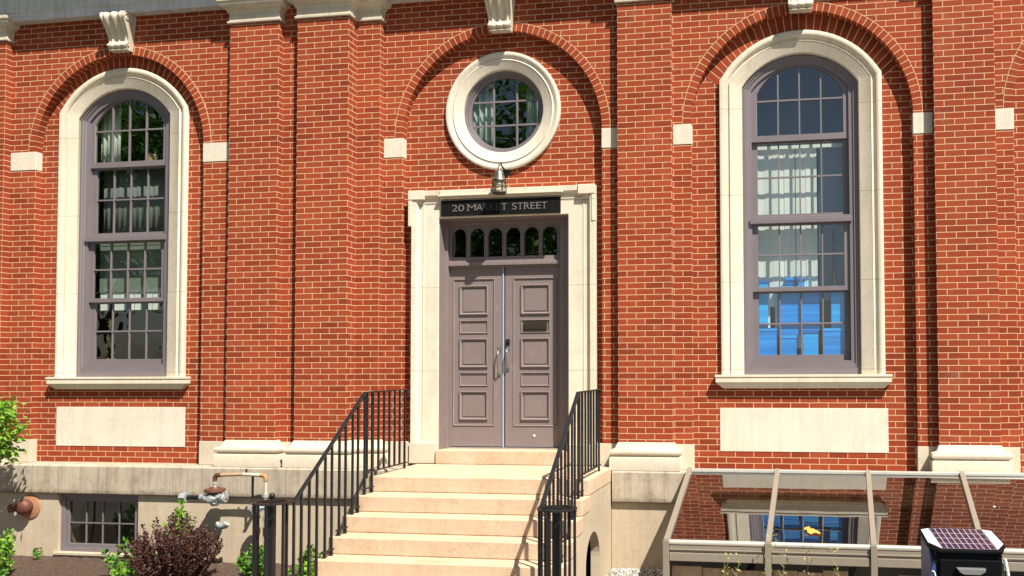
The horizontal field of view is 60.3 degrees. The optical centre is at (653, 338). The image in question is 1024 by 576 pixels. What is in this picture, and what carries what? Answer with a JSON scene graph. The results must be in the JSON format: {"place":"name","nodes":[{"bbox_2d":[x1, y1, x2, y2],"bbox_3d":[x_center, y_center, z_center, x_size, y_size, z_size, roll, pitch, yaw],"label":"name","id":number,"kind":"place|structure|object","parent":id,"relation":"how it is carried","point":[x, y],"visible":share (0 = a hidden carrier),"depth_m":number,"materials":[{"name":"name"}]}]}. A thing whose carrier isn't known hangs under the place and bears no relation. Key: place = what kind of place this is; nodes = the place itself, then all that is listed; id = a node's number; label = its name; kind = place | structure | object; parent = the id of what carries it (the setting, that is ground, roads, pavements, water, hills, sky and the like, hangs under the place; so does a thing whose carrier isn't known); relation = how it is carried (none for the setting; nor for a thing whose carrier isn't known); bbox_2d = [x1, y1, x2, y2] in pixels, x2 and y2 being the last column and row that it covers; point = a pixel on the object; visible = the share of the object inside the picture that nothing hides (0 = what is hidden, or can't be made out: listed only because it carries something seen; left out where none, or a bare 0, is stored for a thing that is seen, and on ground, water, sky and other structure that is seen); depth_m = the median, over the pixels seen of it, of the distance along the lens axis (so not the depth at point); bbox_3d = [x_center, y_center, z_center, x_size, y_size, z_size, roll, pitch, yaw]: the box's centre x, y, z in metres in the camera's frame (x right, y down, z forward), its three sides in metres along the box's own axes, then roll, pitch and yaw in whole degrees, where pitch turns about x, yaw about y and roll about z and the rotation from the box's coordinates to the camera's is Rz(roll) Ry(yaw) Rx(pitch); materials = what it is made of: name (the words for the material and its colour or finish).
{"place":"outdoors","nodes":[
{"label":"outdoors","id":0,"kind":"place"},
{"bbox_2d":[1,555,298,575],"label":"planting bed","id":1,"kind":"object","parent":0,"point":[22,565],"visible":0.42,"depth_m":10.34,"materials":[{"name":"brown soil"}]},
{"bbox_2d":[0,568,7,575],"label":"green plant","id":2,"kind":"object","parent":1,"relation":"on","point":[2,572],"visible":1,"depth_m":9.72,"materials":[{"name":"green plant"}]},
{"bbox_2d":[0,528,17,575],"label":"green plant","id":3,"kind":"object","parent":1,"relation":"on","point":[6,548],"visible":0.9,"depth_m":9.97,"materials":[{"name":"green plant"}]},
{"bbox_2d":[0,394,35,464],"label":"sapling","id":4,"kind":"object","parent":1,"relation":"on","point":[8,414],"visible":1,"depth_m":10.34,"materials":[{"name":"green plant"}]},
{"bbox_2d":[32,547,42,559],"bbox_3d":[-7.665,2.677,10.751,0.153,0.161,0.112,-2,-3,40],"label":"green plant","id":5,"kind":"object","parent":1,"relation":"on","point":[36,554],"visible":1,"depth_m":10.75,"materials":[{"name":"green plant"}]},
{"bbox_2d":[101,536,139,575],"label":"green plant","id":6,"kind":"object","parent":1,"relation":"on","point":[115,559],"visible":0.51,"depth_m":9.95,"materials":[{"name":"green plant"}]},
{"bbox_2d":[110,562,136,575],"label":"green plant","id":7,"kind":"object","parent":1,"relation":"on","point":[115,572],"visible":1,"depth_m":9.43,"materials":[{"name":"green plant"}]},
{"bbox_2d":[120,509,223,575],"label":"barberry bush","id":8,"kind":"object","parent":1,"relation":"on","point":[189,562],"visible":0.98,"depth_m":9.54,"materials":[{"name":"red plant"}]},
{"bbox_2d":[154,497,197,560],"bbox_3d":[-5.480,2.286,9.931,0.477,0.925,0.403,0,-2,-14],"label":"green plant","id":9,"kind":"object","parent":1,"relation":"on","point":[179,512],"visible":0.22,"depth_m":9.96,"materials":[{"name":"green plant"}]},
{"bbox_2d":[234,544,263,575],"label":"green plant","id":10,"kind":"object","parent":1,"relation":"on","point":[244,568],"visible":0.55,"depth_m":9.75,"materials":[{"name":"green plant"}]},
{"bbox_2d":[284,544,322,575],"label":"green plant","id":11,"kind":"object","parent":1,"relation":"on","point":[304,571],"visible":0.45,"depth_m":9.26,"materials":[{"name":"green plant"}]},
{"bbox_2d":[611,527,611,566],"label":"ground","id":12,"kind":"structure","parent":0,"point":[611,546],"depth_m":13.08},
{"bbox_2d":[314,464,612,575],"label":"entrance steps","id":13,"kind":"structure","parent":12,"relation":"on","point":[444,520],"depth_m":8.65,"materials":[{"name":"stone"}]},
{"bbox_2d":[251,389,408,575],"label":"railing","id":14,"kind":"object","parent":13,"relation":"on","point":[270,504],"visible":1,"depth_m":8.38,"materials":[{"name":"black metal"}]},
{"bbox_2d":[537,389,601,575],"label":"railing","id":15,"kind":"object","parent":13,"relation":"on","point":[557,510],"visible":1,"depth_m":8.03,"materials":[{"name":"black metal"}]},
{"bbox_2d":[0,0,1023,569],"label":"brick building","id":16,"kind":"structure","parent":12,"relation":"on","point":[324,266],"depth_m":10.53,"materials":[{"name":"brick"}]},
{"bbox_2d":[7,494,40,518],"bbox_3d":[-7.937,2.123,10.865,0.344,0.310,0.182,-1,-2,9],"label":"fire connection","id":17,"kind":"object","parent":16,"relation":"attached to","point":[28,506],"visible":1,"depth_m":10.88,"materials":[{"name":"brown metal"}]},
{"bbox_2d":[53,494,137,556],"bbox_3d":[-6.921,2.328,10.960,1.210,0.768,0.400,-1,-2,9],"label":"window","id":18,"kind":"structure","parent":16,"relation":"in","point":[103,529],"depth_m":10.93,"materials":[{"name":"paint"}]},
{"bbox_2d":[101,104,121,162],"bbox_3d":[-7.247,-2.720,11.541,0.301,0.910,0.058,-1,-2,9],"label":"curtain","id":19,"kind":"object","parent":16,"relation":"hanging from","point":[106,147],"visible":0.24,"depth_m":11.53,"materials":[{"name":"white fabric"}]},
{"bbox_2d":[105,318,118,358],"bbox_3d":[-7.258,0.021,11.543,0.169,0.632,0.192,0,-2,-5],"label":"potted plant","id":20,"kind":"object","parent":16,"relation":"on","point":[110,337],"visible":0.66,"depth_m":11.53,"materials":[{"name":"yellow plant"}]},
{"bbox_2d":[45,68,190,388],"bbox_3d":[-6.861,-1.432,11.202,2.000,4.159,0.268,-1,-2,9],"label":"window","id":21,"kind":"structure","parent":16,"relation":"in","point":[77,365],"depth_m":11.24,"materials":[{"name":"stone"}]},
{"bbox_2d":[100,292,160,310],"bbox_3d":[-6.845,-0.496,11.388,1.020,0.230,0.010,-1,-2,9],"label":"valance","id":22,"kind":"object","parent":16,"relation":"attached to","point":[151,306],"visible":0.59,"depth_m":11.39,"materials":[{"name":"fabric"}]},
{"bbox_2d":[100,242,161,292],"bbox_3d":[-6.845,-0.945,11.417,1.060,0.670,0.020,-1,-2,9],"label":"roller shade","id":23,"kind":"object","parent":16,"relation":"attached to","point":[136,277],"visible":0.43,"depth_m":11.42,"materials":[{"name":"fabric"}]},
{"bbox_2d":[102,166,164,171],"bbox_3d":[-6.810,-2.271,11.562,1.250,0.020,0.320,-1,-2,9],"label":"shelf","id":24,"kind":"object","parent":16,"relation":"attached to","point":[135,169],"visible":0.21,"depth_m":11.53,"materials":[{"name":"paint"}]},
{"bbox_2d":[141,136,162,159],"bbox_3d":[-6.665,-2.503,11.501,0.319,0.434,0.340,0,-2,-5],"label":"potted plant","id":25,"kind":"object","parent":24,"relation":"on","point":[152,156],"visible":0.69,"depth_m":11.45,"materials":[{"name":"green plant"}]},
{"bbox_2d":[103,169,164,232],"bbox_3d":[-6.848,-1.772,11.509,1.081,0.970,0.011,-1,-2,9],"label":"curtain","id":26,"kind":"object","parent":16,"relation":"hanging from","point":[139,209],"visible":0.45,"depth_m":11.52,"materials":[{"name":"white fabric"}]},
{"bbox_2d":[178,469,267,547],"bbox_3d":[-5.099,2.110,10.285,1.145,1.130,0.310,-1,-2,9],"label":"gas service","id":27,"kind":"object","parent":16,"relation":"attached to","point":[214,495],"visible":0.86,"depth_m":10.22,"materials":[{"name":"galvanised steel"},{"name":"copper"}]},
{"bbox_2d":[473,84,492,146],"bbox_3d":[-2.160,-2.766,10.870,0.321,1.110,0.053,-1,-2,9],"label":"curtain","id":28,"kind":"object","parent":16,"relation":"hanging from","point":[482,114],"visible":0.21,"depth_m":10.87,"materials":[{"name":"white fabric"}]},
{"bbox_2d":[441,197,560,216],"bbox_3d":[-1.861,-1.606,10.484,1.506,0.190,0.036,-1,-2,9],"label":"sign","id":29,"kind":"object","parent":16,"relation":"attached to","point":[533,205],"visible":1,"depth_m":10.47,"materials":[{"name":"metal"}]},
{"bbox_2d":[491,162,510,194],"bbox_3d":[-1.831,-1.916,10.407,0.192,0.407,0.368,-1,-2,9],"label":"wall lamp","id":30,"kind":"object","parent":16,"relation":"attached to","point":[499,179],"visible":1,"depth_m":10.27,"materials":[{"name":"silver metal"}]},
{"bbox_2d":[446,52,560,169],"bbox_3d":[-1.842,-2.796,10.659,1.461,1.461,0.171,-1,-2,9],"label":"window","id":31,"kind":"structure","parent":16,"relation":"in","point":[489,69],"depth_m":10.63,"materials":[{"name":"stone"}]},
{"bbox_2d":[526,85,539,139],"bbox_3d":[-1.458,-2.773,10.758,0.262,1.110,0.053,-1,-2,9],"label":"curtain","id":32,"kind":"object","parent":16,"relation":"hanging from","point":[532,111],"visible":0.17,"depth_m":10.78,"materials":[{"name":"white fabric"}]},
{"bbox_2d":[759,328,776,354],"bbox_3d":[1.342,0.066,10.270,0.258,0.384,0.190,-1,-2,9],"label":"storage box","id":33,"kind":"object","parent":16,"relation":"on","point":[767,341],"visible":0.57,"depth_m":10.18,"materials":[{"name":"blue plastic"}]},
{"bbox_2d":[758,281,767,327],"bbox_3d":[1.313,-0.407,10.291,0.113,0.555,0.190,-1,-2,9],"label":"storage box","id":34,"kind":"object","parent":33,"relation":"on","point":[763,308],"visible":0.77,"depth_m":10.20,"materials":[{"name":"blue plastic"}]},
{"bbox_2d":[779,335,796,354],"bbox_3d":[1.594,0.109,10.229,0.208,0.294,0.190,-1,-2,9],"label":"storage box","id":35,"kind":"object","parent":16,"relation":"on","point":[788,344],"visible":0.82,"depth_m":10.14,"materials":[{"name":"blue plastic"}]},
{"bbox_2d":[776,286,799,335],"bbox_3d":[1.602,-0.331,10.242,0.278,0.575,0.190,-1,-2,9],"label":"storage box","id":36,"kind":"object","parent":35,"relation":"on","point":[790,307],"visible":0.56,"depth_m":10.15,"materials":[{"name":"blue plastic"}]},
{"bbox_2d":[785,278,795,285],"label":"storage box","id":37,"kind":"object","parent":36,"relation":"on","point":[790,281],"visible":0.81,"depth_m":10.16,"materials":[{"name":"blue plastic"}]},
{"bbox_2d":[757,143,842,347],"bbox_3d":[1.726,-1.094,10.217,1.073,2.412,0.040,-1,-2,9],"label":"curtain","id":38,"kind":"object","parent":16,"relation":"attached to","point":[768,244],"visible":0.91,"depth_m":10.26,"materials":[{"name":"fabric"}]},
{"bbox_2d":[757,67,842,354],"bbox_3d":[1.843,-1.684,11.011,1.600,3.900,0.005,-1,-2,9],"label":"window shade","id":39,"kind":"object","parent":16,"relation":"hanging from","point":[809,110],"depth_m":11.04,"materials":[{"name":"grey fabric"}]},
{"bbox_2d":[715,30,892,387],"bbox_3d":[1.708,-1.511,10.039,2.000,4.159,0.268,-1,-2,9],"label":"window","id":40,"kind":"structure","parent":16,"relation":"in","point":[862,365],"depth_m":10.05,"materials":[{"name":"stone"}]},
{"bbox_2d":[802,331,818,354],"bbox_3d":[1.851,0.081,10.188,0.188,0.344,0.190,-1,-2,9],"label":"storage box","id":41,"kind":"object","parent":16,"relation":"on","point":[810,342],"visible":0.71,"depth_m":10.10,"materials":[{"name":"blue plastic"}]},
{"bbox_2d":[802,293,819,330],"bbox_3d":[1.854,-0.338,10.202,0.218,0.485,0.190,-1,-2,9],"label":"storage box","id":42,"kind":"object","parent":41,"relation":"on","point":[810,307],"visible":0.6,"depth_m":10.11,"materials":[{"name":"blue plastic"}]},
{"bbox_2d":[798,278,804,285],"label":"storage box","id":43,"kind":"object","parent":42,"relation":"on","point":[803,281],"visible":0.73,"depth_m":10.14,"materials":[{"name":"blue plastic"}]},
{"bbox_2d":[818,147,843,300],"bbox_3d":[2.168,-1.389,10.301,0.380,1.860,0.005,-1,-2,9],"label":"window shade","id":44,"kind":"object","parent":16,"relation":"hanging from","point":[832,187],"depth_m":10.31,"materials":[{"name":"grey fabric"}]},
{"bbox_2d":[822,328,844,354],"bbox_3d":[2.117,0.064,10.146,0.268,0.374,0.190,-1,-2,9],"label":"storage box","id":45,"kind":"object","parent":16,"relation":"on","point":[834,340],"visible":0.78,"depth_m":10.06,"materials":[{"name":"blue plastic"}]},
{"bbox_2d":[830,285,844,327],"bbox_3d":[2.165,-0.376,10.154,0.168,0.495,0.190,-1,-2,9],"label":"storage box","id":46,"kind":"object","parent":45,"relation":"on","point":[837,312],"visible":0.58,"depth_m":10.06,"materials":[{"name":"blue plastic"}]},
{"bbox_2d":[830,228,837,285],"bbox_3d":[2.116,-0.585,10.118,0.100,1.440,0.097,-1,-2,9],"label":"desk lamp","id":47,"kind":"object","parent":16,"relation":"in","point":[834,282],"visible":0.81,"depth_m":10.11,"materials":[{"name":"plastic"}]},
{"bbox_2d":[663,467,1023,575],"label":"glass enclosure","id":48,"kind":"object","parent":16,"relation":"attached to","point":[868,523],"visible":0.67,"depth_m":8.63,"materials":[{"name":"brown metal"}]},
{"bbox_2d":[804,526,820,533],"bbox_3d":[1.539,1.867,8.416,0.095,0.058,0.168,1,-2,-33],"label":"fallen leaf","id":49,"kind":"object","parent":48,"relation":"on","point":[810,530],"visible":1,"depth_m":8.41,"materials":[{"name":"yellow plant"}]},
{"bbox_2d":[586,567,662,575],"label":"gravel bed","id":50,"kind":"object","parent":12,"relation":"on","point":[589,573],"visible":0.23,"depth_m":9.73,"materials":[{"name":"white gravel"}]},
{"bbox_2d":[719,553,730,575],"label":"weed","id":51,"kind":"object","parent":50,"relation":"on","point":[727,564],"visible":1,"depth_m":8.13,"materials":[{"name":"green plant"}]},
{"bbox_2d":[732,549,745,575],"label":"weed","id":52,"kind":"object","parent":50,"relation":"on","point":[738,562],"visible":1,"depth_m":8.11,"materials":[{"name":"green plant"}]},
{"bbox_2d":[763,530,776,574],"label":"weed","id":53,"kind":"object","parent":50,"relation":"on","point":[770,554],"visible":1,"depth_m":8.06,"materials":[{"name":"green plant"}]},
{"bbox_2d":[778,549,786,575],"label":"weed","id":54,"kind":"object","parent":50,"relation":"on","point":[783,563],"visible":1,"depth_m":8.05,"materials":[{"name":"green plant"}]},
{"bbox_2d":[801,534,813,575],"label":"weed","id":55,"kind":"object","parent":50,"relation":"on","point":[808,558],"visible":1,"depth_m":8.00,"materials":[{"name":"green plant"}]},
{"bbox_2d":[827,547,838,575],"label":"weed","id":56,"kind":"object","parent":50,"relation":"on","point":[835,560],"visible":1,"depth_m":7.98,"materials":[{"name":"green plant"}]},
{"bbox_2d":[918,528,1009,575],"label":"litter bin","id":57,"kind":"object","parent":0,"point":[961,552],"visible":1,"depth_m":5.89,"materials":[{"name":"black metal"}]},
{"bbox_2d":[939,559,1000,575],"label":"hopper door","id":58,"kind":"structure","parent":57,"relation":"in","point":[947,567],"depth_m":5.84,"materials":[{"name":"metal"}]}
]}

